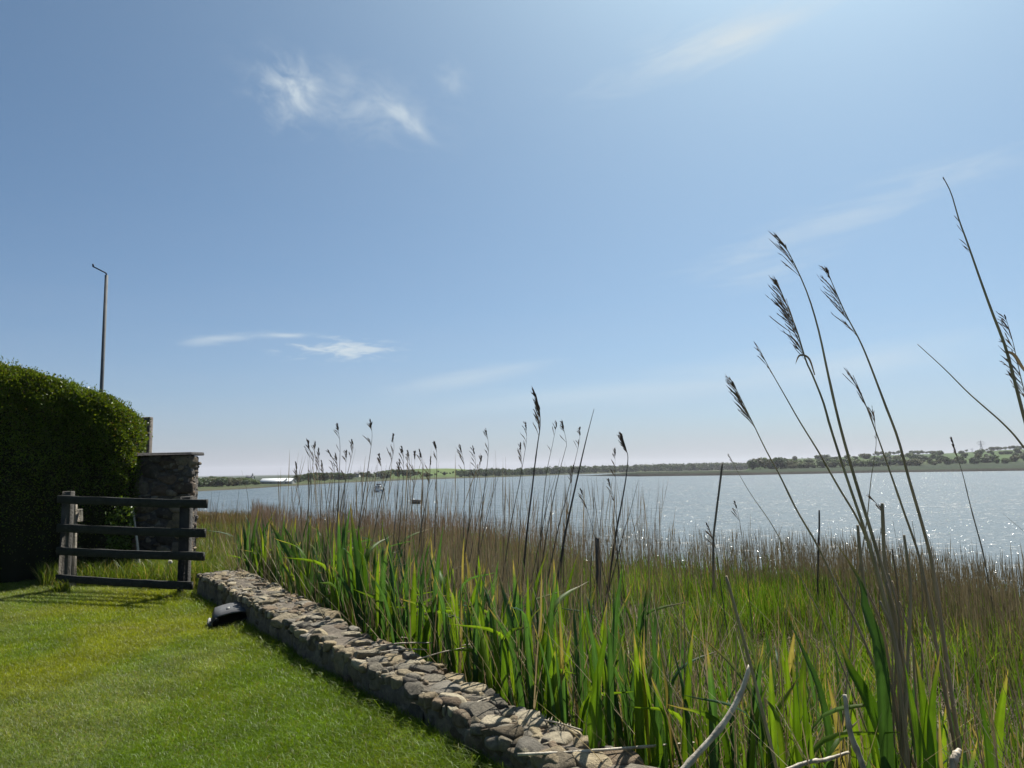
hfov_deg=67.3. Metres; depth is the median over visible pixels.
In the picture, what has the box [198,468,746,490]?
bank
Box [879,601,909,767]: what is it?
dry reed
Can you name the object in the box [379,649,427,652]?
dead reed
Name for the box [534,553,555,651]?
green reed
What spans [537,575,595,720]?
green reed
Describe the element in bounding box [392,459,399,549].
dry reed
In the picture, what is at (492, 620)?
green reed
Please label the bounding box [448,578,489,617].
green reed
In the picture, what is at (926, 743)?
green reed
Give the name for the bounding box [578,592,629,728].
green reed
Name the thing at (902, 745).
dry reed
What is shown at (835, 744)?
green reed
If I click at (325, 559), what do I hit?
green reed
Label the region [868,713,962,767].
green reed
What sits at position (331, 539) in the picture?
green reed
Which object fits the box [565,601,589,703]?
green reed
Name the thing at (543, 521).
dry reed
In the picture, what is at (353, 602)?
green reed
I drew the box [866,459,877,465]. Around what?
bush
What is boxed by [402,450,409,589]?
dry reed
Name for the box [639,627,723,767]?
green reed
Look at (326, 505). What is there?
dry reed
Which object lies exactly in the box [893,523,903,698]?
dry reed
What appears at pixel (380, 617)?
green reed
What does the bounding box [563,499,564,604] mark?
dry reed
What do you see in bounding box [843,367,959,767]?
dry reed
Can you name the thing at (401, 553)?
green reed
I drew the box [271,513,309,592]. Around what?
green reed
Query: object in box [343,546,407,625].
green reed
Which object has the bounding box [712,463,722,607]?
dry reed
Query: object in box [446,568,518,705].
green reed
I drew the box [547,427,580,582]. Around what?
dry reed
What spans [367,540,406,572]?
green reed
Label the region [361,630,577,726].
wall foot weeds
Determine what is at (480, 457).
dry reed
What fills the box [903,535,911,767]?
dry reed
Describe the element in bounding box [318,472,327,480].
tree
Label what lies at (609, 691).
green reed
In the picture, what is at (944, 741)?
green reed
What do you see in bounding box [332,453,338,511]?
dry reed
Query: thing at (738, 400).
dry reed
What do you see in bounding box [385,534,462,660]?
green reed
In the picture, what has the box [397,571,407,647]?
green reed
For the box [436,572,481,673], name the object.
green reed
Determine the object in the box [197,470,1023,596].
water
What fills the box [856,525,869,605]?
dry reed
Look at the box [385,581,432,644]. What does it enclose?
green reed
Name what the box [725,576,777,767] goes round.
dry reed
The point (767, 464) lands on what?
tree
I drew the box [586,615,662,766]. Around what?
green reed
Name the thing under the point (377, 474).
tree
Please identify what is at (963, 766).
green reed
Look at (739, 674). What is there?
green reed
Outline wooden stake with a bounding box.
[595,537,601,620]
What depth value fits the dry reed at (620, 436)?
7.89 m
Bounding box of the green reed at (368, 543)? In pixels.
[366,526,378,564]
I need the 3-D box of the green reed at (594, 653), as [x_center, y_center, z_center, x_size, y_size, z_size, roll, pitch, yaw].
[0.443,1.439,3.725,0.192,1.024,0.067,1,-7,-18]
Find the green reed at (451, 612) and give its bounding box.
[444,582,454,642]
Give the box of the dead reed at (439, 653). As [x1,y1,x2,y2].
[415,646,472,660]
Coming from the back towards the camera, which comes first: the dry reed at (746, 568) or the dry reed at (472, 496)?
the dry reed at (472, 496)
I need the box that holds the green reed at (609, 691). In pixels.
[604,585,614,746]
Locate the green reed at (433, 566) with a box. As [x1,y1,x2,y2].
[420,542,454,612]
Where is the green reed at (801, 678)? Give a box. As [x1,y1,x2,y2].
[767,634,806,766]
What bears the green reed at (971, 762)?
on the marsh ground at (760, 637)
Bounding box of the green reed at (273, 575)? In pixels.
[269,553,282,585]
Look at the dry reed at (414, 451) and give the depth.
8.94 m
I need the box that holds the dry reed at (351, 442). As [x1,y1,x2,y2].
[340,439,353,513]
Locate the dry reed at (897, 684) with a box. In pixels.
[884,616,898,706]
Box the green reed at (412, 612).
[369,552,432,650]
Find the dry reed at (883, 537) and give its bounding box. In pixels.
[881,503,909,761]
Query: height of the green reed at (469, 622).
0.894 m
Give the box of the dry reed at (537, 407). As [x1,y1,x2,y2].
[520,387,540,602]
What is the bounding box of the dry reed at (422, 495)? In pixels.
[417,449,422,575]
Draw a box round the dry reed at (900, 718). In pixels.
[888,574,901,754]
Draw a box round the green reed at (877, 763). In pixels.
[873,662,916,767]
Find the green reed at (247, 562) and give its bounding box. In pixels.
[245,510,258,572]
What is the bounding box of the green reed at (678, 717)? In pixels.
[626,680,738,766]
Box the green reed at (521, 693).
[488,570,566,719]
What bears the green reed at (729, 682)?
on the marsh ground at (760, 637)
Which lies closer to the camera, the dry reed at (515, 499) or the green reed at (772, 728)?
the green reed at (772, 728)
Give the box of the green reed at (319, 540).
[316,523,332,560]
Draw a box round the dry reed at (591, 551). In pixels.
[589,488,594,601]
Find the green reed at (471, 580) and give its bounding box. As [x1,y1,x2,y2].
[465,551,504,623]
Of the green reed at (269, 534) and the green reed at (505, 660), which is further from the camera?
the green reed at (269, 534)
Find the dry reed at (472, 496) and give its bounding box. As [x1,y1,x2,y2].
[464,445,475,566]
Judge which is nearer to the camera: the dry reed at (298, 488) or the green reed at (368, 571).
the green reed at (368, 571)
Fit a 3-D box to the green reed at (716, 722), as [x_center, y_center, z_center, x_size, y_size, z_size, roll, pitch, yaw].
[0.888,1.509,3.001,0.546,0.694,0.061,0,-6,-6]
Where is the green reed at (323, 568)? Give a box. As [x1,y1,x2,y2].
[314,531,326,607]
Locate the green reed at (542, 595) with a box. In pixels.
[520,548,553,641]
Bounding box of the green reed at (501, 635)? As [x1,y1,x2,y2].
[451,603,560,706]
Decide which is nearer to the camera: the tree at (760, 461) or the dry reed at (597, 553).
the dry reed at (597, 553)
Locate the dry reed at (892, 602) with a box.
[885,583,903,755]
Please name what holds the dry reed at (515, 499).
on the marsh ground at (760, 637)
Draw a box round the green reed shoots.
[196,519,1023,767]
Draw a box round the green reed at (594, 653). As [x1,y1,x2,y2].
[585,574,620,734]
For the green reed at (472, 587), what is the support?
on the marsh ground at (760, 637)
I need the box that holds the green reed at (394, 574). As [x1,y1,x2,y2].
[387,535,413,631]
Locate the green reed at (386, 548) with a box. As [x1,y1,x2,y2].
[348,532,412,562]
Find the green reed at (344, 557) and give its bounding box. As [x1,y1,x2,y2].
[341,513,348,619]
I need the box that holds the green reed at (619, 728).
[597,633,629,746]
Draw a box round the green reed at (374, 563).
[348,541,375,635]
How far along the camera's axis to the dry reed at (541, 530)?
8.37 m
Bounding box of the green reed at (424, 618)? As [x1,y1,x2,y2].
[389,593,463,660]
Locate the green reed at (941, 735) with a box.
[874,672,972,765]
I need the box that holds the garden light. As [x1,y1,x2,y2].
[207,602,246,628]
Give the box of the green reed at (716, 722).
[667,678,797,767]
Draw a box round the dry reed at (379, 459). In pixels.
[377,453,381,543]
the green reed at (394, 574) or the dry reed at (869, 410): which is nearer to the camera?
the dry reed at (869, 410)
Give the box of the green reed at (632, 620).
[620,593,662,700]
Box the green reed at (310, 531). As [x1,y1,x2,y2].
[298,524,318,544]
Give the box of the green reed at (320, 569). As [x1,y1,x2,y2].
[308,546,321,601]
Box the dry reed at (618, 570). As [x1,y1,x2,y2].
[611,499,625,638]
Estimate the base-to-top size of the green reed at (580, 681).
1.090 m
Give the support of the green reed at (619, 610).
on the marsh ground at (760, 637)
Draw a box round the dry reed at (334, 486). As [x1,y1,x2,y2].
[327,449,334,555]
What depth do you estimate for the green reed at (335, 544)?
7.59 m
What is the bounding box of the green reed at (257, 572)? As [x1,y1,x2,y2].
[252,528,261,575]
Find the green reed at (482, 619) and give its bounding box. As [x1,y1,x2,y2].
[478,594,520,685]
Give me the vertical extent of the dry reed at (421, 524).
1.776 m
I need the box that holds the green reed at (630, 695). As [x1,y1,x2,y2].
[619,634,677,767]
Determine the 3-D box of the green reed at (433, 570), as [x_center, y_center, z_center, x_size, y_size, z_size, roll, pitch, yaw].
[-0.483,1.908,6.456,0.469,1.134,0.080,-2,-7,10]
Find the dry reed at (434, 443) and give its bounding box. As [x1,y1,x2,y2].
[432,441,436,552]
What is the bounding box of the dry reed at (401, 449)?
[397,446,403,559]
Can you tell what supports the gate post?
on the stone pier
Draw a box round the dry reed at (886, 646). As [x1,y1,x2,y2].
[867,590,898,718]
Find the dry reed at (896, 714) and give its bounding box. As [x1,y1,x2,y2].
[860,604,903,754]
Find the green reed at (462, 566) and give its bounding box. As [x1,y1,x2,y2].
[444,541,473,606]
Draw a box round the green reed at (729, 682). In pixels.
[725,639,737,717]
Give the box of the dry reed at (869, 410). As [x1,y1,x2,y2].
[842,407,875,726]
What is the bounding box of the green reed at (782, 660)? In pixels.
[765,626,795,730]
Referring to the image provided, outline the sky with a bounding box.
[0,0,1023,475]
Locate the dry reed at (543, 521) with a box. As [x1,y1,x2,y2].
[536,481,549,577]
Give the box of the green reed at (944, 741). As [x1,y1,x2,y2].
[925,688,946,767]
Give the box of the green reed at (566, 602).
[548,552,578,636]
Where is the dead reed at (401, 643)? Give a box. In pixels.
[373,642,432,646]
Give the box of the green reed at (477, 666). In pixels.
[461,566,484,682]
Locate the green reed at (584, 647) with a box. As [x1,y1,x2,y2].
[579,602,588,719]
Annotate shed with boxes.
[260,478,286,483]
[285,478,296,483]
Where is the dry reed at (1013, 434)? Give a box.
[917,344,1023,448]
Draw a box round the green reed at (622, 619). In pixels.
[572,585,631,649]
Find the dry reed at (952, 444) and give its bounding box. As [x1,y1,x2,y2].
[950,437,999,642]
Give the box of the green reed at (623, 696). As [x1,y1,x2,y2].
[605,647,665,750]
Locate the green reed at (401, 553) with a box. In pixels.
[376,532,432,578]
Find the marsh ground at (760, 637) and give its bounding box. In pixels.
[28,511,1022,766]
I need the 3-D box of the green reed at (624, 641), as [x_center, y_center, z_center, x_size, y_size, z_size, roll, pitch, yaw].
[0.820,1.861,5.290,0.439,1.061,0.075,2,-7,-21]
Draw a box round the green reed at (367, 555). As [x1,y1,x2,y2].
[342,533,392,621]
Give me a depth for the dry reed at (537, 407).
7.95 m
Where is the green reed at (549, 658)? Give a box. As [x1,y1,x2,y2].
[521,577,575,724]
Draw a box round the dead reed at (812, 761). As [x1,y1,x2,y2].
[787,751,848,767]
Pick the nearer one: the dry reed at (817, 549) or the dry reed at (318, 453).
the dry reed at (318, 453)
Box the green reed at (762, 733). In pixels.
[759,687,766,747]
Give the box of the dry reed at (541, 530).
[531,464,558,582]
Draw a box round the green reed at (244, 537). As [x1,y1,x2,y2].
[243,523,256,558]
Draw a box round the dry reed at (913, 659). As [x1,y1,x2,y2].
[898,601,917,713]
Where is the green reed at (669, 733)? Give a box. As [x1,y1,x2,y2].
[651,631,692,767]
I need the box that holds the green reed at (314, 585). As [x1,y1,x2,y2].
[303,566,315,602]
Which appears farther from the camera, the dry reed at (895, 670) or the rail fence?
the rail fence
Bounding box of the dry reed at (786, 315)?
[767,275,915,750]
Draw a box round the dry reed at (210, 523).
[209,491,211,551]
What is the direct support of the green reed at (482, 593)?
on the marsh ground at (760, 637)
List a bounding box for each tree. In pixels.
[198,478,207,486]
[207,477,215,485]
[211,478,227,486]
[224,479,233,485]
[231,479,242,485]
[239,480,249,485]
[292,476,302,481]
[303,473,314,481]
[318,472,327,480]
[375,472,382,477]
[378,471,386,478]
[384,470,391,477]
[394,469,402,475]
[401,470,412,476]
[746,459,759,469]
[756,458,763,465]
[761,457,767,467]
[765,459,772,468]
[771,457,786,468]
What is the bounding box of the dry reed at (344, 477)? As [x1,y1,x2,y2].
[341,450,346,514]
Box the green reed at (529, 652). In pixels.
[511,578,586,716]
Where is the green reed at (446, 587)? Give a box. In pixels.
[434,557,492,660]
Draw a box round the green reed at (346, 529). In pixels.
[326,510,349,575]
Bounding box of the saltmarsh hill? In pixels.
[579,449,1023,475]
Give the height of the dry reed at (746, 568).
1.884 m
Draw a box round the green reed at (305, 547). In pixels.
[290,519,314,587]
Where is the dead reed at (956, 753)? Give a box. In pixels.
[949,748,961,767]
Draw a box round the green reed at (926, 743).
[905,650,940,767]
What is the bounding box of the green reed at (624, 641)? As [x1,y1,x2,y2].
[599,580,652,667]
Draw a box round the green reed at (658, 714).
[643,593,673,767]
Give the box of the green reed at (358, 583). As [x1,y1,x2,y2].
[347,505,369,633]
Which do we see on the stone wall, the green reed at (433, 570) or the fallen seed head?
the fallen seed head
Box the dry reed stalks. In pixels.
[196,448,1023,767]
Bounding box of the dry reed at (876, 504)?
[866,494,880,628]
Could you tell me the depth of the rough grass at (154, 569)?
10.07 m
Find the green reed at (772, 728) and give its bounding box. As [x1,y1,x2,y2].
[754,659,777,767]
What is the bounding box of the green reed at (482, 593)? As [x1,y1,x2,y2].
[443,559,486,681]
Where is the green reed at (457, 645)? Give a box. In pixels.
[450,588,462,672]
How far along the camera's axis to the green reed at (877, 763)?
2.72 m
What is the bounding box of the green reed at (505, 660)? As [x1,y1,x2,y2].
[468,598,527,700]
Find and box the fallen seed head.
[531,713,582,731]
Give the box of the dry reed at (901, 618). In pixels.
[892,581,904,690]
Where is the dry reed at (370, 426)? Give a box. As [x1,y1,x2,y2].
[357,419,371,541]
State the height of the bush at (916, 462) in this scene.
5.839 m
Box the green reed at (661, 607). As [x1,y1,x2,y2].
[557,590,687,675]
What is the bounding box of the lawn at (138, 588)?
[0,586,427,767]
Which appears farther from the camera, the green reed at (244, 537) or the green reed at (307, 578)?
the green reed at (244, 537)
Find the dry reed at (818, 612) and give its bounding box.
[728,454,868,737]
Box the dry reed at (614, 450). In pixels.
[610,448,618,580]
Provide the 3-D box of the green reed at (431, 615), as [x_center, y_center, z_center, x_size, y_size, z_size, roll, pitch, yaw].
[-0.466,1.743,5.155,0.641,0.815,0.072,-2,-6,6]
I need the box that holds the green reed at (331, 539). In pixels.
[316,524,334,563]
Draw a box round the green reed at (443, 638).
[416,600,469,663]
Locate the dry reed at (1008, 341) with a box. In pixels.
[996,311,1023,396]
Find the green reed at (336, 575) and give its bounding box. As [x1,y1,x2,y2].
[320,555,337,591]
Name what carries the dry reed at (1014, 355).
on the marsh ground at (760, 637)
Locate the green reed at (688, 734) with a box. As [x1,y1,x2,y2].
[672,630,727,767]
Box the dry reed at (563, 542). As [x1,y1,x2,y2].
[556,410,593,583]
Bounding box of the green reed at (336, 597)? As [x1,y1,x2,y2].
[319,512,342,618]
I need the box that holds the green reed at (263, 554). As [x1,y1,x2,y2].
[254,523,273,582]
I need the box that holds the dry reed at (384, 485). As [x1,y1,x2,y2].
[371,433,393,545]
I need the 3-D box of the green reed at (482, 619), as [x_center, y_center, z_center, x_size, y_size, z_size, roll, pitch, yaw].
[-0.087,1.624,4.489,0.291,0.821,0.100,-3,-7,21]
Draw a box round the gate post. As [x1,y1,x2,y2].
[142,417,152,452]
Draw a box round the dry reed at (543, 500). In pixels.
[534,420,556,610]
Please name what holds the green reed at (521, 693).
on the marsh ground at (760, 637)
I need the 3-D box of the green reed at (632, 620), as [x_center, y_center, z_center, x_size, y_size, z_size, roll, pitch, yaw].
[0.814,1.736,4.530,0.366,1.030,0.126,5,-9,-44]
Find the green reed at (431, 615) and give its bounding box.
[399,584,488,668]
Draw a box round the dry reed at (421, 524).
[416,483,431,569]
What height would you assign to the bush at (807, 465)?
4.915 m
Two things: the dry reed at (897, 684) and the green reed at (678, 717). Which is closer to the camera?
the dry reed at (897, 684)
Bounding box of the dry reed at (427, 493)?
[422,456,430,561]
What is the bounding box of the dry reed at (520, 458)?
[517,442,521,572]
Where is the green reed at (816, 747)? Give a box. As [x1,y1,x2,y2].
[748,680,898,767]
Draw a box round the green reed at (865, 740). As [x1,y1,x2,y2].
[863,715,876,767]
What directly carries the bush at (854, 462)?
on the saltmarsh hill
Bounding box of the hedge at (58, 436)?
[0,356,152,583]
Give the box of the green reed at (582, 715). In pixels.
[533,614,633,735]
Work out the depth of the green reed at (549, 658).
4.05 m
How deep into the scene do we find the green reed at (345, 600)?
6.55 m
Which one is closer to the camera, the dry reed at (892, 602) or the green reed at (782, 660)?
the dry reed at (892, 602)
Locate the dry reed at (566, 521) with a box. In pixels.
[559,465,573,592]
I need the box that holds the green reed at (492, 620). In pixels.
[481,577,522,705]
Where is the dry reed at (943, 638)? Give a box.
[820,266,963,764]
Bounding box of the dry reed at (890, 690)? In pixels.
[859,576,899,751]
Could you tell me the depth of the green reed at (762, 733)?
3.20 m
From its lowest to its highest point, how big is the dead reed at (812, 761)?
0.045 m
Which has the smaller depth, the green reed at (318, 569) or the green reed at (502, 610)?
the green reed at (502, 610)
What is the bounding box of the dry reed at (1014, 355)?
[943,177,1023,422]
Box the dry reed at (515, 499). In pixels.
[498,422,526,607]
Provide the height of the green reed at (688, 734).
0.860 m
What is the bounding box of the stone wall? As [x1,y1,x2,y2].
[197,568,657,767]
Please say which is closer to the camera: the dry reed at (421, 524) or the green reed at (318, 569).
the green reed at (318, 569)
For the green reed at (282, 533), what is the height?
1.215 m
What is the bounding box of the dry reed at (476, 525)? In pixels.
[469,474,488,563]
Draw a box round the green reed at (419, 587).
[402,568,439,608]
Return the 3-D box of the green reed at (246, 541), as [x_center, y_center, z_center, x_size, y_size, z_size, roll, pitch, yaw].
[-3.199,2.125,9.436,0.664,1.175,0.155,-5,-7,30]
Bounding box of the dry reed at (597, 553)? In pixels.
[592,491,603,618]
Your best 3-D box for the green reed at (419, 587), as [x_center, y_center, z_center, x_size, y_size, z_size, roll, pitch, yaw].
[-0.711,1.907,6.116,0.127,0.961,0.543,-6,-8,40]
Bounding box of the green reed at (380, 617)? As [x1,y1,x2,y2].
[375,542,398,640]
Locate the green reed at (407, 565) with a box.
[402,540,420,603]
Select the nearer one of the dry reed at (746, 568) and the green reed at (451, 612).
the green reed at (451, 612)
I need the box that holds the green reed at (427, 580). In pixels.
[394,541,436,619]
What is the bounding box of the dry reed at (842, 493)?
[754,342,902,687]
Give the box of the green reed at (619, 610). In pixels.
[597,564,623,654]
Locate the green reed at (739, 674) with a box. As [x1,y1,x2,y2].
[694,621,766,766]
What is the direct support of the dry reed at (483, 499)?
on the marsh ground at (760, 637)
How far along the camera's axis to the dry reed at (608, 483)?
8.36 m
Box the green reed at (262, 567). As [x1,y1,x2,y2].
[254,530,284,577]
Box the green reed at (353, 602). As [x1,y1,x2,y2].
[333,546,399,633]
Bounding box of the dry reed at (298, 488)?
[293,461,302,534]
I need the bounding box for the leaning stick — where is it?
[132,507,139,562]
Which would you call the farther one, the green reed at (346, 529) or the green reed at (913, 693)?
the green reed at (346, 529)
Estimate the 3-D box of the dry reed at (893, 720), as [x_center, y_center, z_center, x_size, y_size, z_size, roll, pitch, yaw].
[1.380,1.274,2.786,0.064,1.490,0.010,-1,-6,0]
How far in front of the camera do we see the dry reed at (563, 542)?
7.89 m
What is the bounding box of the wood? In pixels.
[456,462,747,476]
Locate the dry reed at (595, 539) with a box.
[578,488,610,604]
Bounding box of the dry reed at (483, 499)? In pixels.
[476,428,488,575]
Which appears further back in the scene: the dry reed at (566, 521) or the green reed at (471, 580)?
the dry reed at (566, 521)
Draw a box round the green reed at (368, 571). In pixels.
[320,542,373,596]
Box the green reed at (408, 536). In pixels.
[362,519,427,562]
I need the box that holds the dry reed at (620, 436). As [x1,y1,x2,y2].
[603,431,627,614]
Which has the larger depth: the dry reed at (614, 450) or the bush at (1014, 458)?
the bush at (1014, 458)
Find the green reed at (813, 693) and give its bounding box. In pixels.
[793,634,855,767]
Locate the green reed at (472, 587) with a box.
[443,563,488,617]
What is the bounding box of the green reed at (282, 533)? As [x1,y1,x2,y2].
[274,513,291,566]
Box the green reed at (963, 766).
[908,730,1018,767]
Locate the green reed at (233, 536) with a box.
[208,529,281,567]
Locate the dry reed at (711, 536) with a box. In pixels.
[706,523,730,659]
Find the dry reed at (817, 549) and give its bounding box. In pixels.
[817,510,819,596]
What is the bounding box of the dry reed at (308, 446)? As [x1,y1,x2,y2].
[304,438,311,550]
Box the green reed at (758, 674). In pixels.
[715,646,762,767]
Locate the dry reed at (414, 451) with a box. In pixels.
[409,450,415,545]
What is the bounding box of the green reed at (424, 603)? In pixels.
[382,576,443,651]
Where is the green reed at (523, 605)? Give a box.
[448,590,563,618]
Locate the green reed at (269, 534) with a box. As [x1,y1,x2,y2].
[265,519,296,548]
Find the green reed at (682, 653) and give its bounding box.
[680,616,693,725]
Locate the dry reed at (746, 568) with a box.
[731,501,754,648]
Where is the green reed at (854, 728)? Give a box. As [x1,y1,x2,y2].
[827,678,898,767]
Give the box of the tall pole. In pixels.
[92,264,107,391]
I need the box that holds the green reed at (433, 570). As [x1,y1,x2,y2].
[428,550,468,601]
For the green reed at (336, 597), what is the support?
on the marsh ground at (760, 637)
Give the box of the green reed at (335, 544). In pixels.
[333,527,349,558]
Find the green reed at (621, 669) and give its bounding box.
[618,627,634,742]
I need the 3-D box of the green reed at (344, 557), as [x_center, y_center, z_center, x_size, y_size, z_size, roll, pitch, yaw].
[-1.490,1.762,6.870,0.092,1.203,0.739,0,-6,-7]
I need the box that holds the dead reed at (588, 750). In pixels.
[518,742,694,755]
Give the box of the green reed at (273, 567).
[270,529,283,585]
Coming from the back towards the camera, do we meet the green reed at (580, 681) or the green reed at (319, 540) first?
the green reed at (319, 540)
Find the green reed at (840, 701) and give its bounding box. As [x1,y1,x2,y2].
[824,613,849,767]
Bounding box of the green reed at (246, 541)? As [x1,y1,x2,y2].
[236,513,273,573]
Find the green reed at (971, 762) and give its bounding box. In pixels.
[946,736,977,767]
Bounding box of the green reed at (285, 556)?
[276,518,295,590]
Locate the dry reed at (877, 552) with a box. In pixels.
[769,232,910,685]
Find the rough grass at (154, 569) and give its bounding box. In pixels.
[32,508,254,592]
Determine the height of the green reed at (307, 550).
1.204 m
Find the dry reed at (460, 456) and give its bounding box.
[457,444,464,540]
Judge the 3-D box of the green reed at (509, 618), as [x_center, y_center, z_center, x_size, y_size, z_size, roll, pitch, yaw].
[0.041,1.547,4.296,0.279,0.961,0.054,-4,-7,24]
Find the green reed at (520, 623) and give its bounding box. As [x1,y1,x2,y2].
[517,586,531,705]
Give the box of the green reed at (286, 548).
[266,516,307,599]
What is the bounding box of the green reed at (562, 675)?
[548,608,568,724]
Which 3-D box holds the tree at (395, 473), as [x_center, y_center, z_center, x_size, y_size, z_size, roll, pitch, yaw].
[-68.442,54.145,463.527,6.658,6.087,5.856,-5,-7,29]
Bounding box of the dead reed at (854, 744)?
[843,694,865,767]
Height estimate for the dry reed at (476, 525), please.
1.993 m
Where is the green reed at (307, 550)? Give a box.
[294,519,320,597]
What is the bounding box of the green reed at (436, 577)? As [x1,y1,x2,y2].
[414,524,443,662]
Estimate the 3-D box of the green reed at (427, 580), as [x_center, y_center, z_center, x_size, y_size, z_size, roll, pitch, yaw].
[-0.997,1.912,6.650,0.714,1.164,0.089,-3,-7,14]
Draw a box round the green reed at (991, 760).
[971,654,997,767]
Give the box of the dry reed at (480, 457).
[459,455,481,586]
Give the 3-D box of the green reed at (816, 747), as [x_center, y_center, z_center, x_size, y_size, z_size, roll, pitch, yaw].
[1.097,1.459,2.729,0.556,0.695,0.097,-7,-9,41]
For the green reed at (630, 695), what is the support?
on the marsh ground at (760, 637)
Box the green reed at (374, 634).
[359,564,387,641]
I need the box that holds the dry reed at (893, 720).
[880,528,895,751]
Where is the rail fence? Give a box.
[55,491,207,593]
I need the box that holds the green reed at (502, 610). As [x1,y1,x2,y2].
[494,573,512,689]
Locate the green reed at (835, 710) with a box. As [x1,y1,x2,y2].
[680,694,895,767]
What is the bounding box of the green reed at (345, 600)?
[329,557,354,623]
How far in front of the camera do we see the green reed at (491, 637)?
4.58 m
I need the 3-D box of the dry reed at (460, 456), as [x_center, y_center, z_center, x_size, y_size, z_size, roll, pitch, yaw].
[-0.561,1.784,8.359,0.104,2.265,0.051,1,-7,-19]
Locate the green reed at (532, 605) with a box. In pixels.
[508,550,547,644]
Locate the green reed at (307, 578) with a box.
[274,538,370,602]
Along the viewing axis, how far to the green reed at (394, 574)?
6.14 m
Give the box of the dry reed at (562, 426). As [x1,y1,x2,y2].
[536,420,566,597]
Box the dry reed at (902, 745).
[900,581,910,767]
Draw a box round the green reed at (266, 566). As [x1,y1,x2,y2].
[258,521,288,582]
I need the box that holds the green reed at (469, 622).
[465,583,472,660]
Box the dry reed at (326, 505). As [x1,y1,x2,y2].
[319,460,330,562]
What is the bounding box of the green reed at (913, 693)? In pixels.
[908,677,915,762]
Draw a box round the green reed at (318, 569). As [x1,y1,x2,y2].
[295,541,370,599]
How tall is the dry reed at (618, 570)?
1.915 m
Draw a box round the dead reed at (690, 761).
[680,665,750,767]
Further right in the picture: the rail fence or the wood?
the wood
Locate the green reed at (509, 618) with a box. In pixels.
[498,574,542,709]
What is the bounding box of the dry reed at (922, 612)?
[912,522,922,679]
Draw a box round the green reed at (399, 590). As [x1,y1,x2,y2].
[373,559,413,639]
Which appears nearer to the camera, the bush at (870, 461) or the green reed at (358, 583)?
the green reed at (358, 583)
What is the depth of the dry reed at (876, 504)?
3.05 m
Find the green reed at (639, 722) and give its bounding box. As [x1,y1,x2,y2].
[634,609,651,765]
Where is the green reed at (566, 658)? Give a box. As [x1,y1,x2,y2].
[553,621,570,721]
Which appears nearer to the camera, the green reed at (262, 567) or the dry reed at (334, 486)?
the green reed at (262, 567)
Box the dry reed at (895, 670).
[891,548,899,698]
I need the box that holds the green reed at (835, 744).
[810,718,860,767]
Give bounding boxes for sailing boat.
[375,482,382,491]
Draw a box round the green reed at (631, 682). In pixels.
[593,628,642,746]
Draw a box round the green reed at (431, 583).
[417,566,465,608]
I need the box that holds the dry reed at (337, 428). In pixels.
[334,423,339,551]
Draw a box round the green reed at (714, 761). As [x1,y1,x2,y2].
[704,649,719,767]
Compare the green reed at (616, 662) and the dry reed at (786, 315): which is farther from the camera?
the green reed at (616, 662)
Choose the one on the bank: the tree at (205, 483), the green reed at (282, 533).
the tree at (205, 483)
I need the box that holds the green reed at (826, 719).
[787,616,833,767]
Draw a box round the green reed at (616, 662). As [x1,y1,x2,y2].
[574,600,631,726]
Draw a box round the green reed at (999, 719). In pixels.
[920,671,1007,767]
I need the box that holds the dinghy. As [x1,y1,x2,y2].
[411,499,420,503]
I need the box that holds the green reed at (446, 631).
[435,583,458,672]
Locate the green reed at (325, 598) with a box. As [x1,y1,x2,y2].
[284,538,373,625]
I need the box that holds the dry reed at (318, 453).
[315,447,321,543]
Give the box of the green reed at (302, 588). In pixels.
[288,534,315,598]
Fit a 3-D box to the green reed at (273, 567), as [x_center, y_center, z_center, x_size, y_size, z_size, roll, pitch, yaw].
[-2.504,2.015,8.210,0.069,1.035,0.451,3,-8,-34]
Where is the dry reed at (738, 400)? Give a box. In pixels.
[725,374,915,767]
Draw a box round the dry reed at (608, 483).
[606,478,627,624]
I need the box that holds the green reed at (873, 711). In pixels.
[835,542,898,767]
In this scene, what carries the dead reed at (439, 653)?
on the stone wall
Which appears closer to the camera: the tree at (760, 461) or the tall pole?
the tall pole
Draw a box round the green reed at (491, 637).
[467,585,530,689]
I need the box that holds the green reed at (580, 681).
[572,590,591,735]
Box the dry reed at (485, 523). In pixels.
[473,476,498,580]
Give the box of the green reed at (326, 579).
[310,540,334,608]
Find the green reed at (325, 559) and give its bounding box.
[322,531,335,608]
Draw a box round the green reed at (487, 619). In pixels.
[478,593,494,682]
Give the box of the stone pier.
[131,452,203,563]
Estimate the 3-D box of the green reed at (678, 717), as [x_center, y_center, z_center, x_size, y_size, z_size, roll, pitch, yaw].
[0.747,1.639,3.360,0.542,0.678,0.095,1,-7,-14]
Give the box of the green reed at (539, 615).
[523,588,550,647]
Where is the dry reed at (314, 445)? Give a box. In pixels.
[306,441,315,534]
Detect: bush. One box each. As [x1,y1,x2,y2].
[786,460,793,465]
[803,459,815,463]
[804,462,811,467]
[816,460,828,467]
[827,462,836,466]
[848,459,856,466]
[857,460,864,466]
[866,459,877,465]
[894,458,902,464]
[908,454,918,457]
[910,459,921,464]
[914,455,927,459]
[941,458,951,463]
[954,456,965,462]
[974,449,984,453]
[979,457,991,462]
[984,454,999,461]
[1009,455,1019,461]
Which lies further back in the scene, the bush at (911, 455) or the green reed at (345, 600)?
the bush at (911, 455)
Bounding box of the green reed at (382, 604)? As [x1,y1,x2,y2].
[354,525,428,648]
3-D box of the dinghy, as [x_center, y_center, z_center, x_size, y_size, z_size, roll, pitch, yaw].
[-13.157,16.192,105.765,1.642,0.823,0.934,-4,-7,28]
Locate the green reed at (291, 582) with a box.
[278,537,313,592]
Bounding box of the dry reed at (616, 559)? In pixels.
[599,483,637,629]
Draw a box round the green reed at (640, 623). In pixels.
[637,583,647,664]

